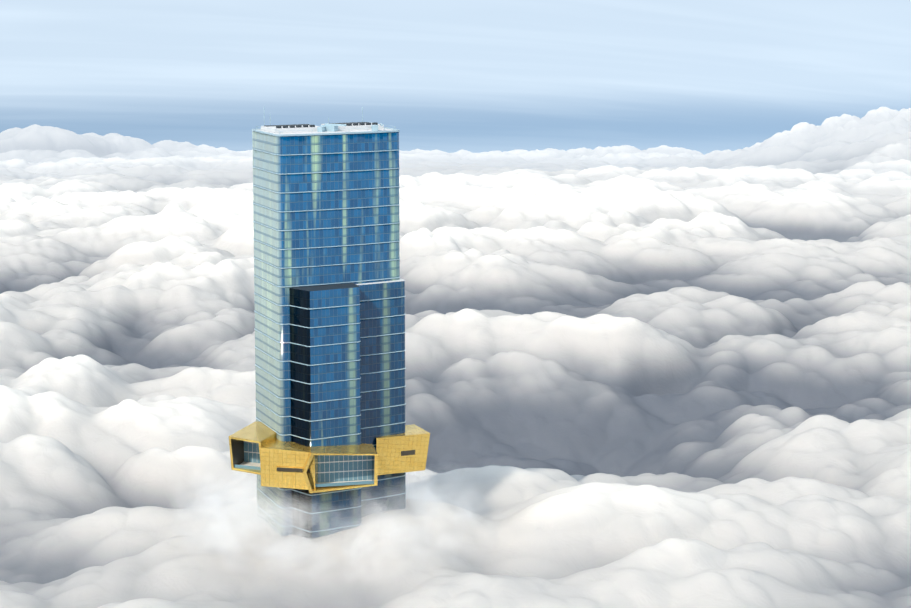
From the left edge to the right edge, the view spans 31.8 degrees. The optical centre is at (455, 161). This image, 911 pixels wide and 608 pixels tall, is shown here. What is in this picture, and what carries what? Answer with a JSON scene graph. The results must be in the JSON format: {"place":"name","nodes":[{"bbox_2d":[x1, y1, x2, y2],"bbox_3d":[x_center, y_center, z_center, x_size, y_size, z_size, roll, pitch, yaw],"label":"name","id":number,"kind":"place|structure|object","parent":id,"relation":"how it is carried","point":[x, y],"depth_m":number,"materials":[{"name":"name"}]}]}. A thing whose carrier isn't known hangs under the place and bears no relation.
{"place":"outdoors","nodes":[
{"label":"outdoors","id":0,"kind":"place"},
{"bbox_2d":[0,107,910,607],"bbox_3d":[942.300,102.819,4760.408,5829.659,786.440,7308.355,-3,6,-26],"label":"cloud","id":1,"kind":"structure","parent":0,"point":[668,377],"depth_m":959.62,"materials":[{"name":"white"}]},
{"bbox_2d":[252,107,405,537],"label":"tower","id":2,"kind":"structure","parent":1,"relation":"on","point":[329,301],"depth_m":581.43,"materials":[{"name":"blue glass"}]},
{"bbox_2d":[229,421,429,492],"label":"cantilevered boxes","id":3,"kind":"object","parent":2,"relation":"attached to","point":[264,452],"depth_m":578.33,"materials":[{"name":"gold metal"}]},
{"bbox_2d":[0,0,910,587],"label":"sky","id":4,"kind":"structure","parent":0,"point":[474,76],"materials":[{"name":"blue"}]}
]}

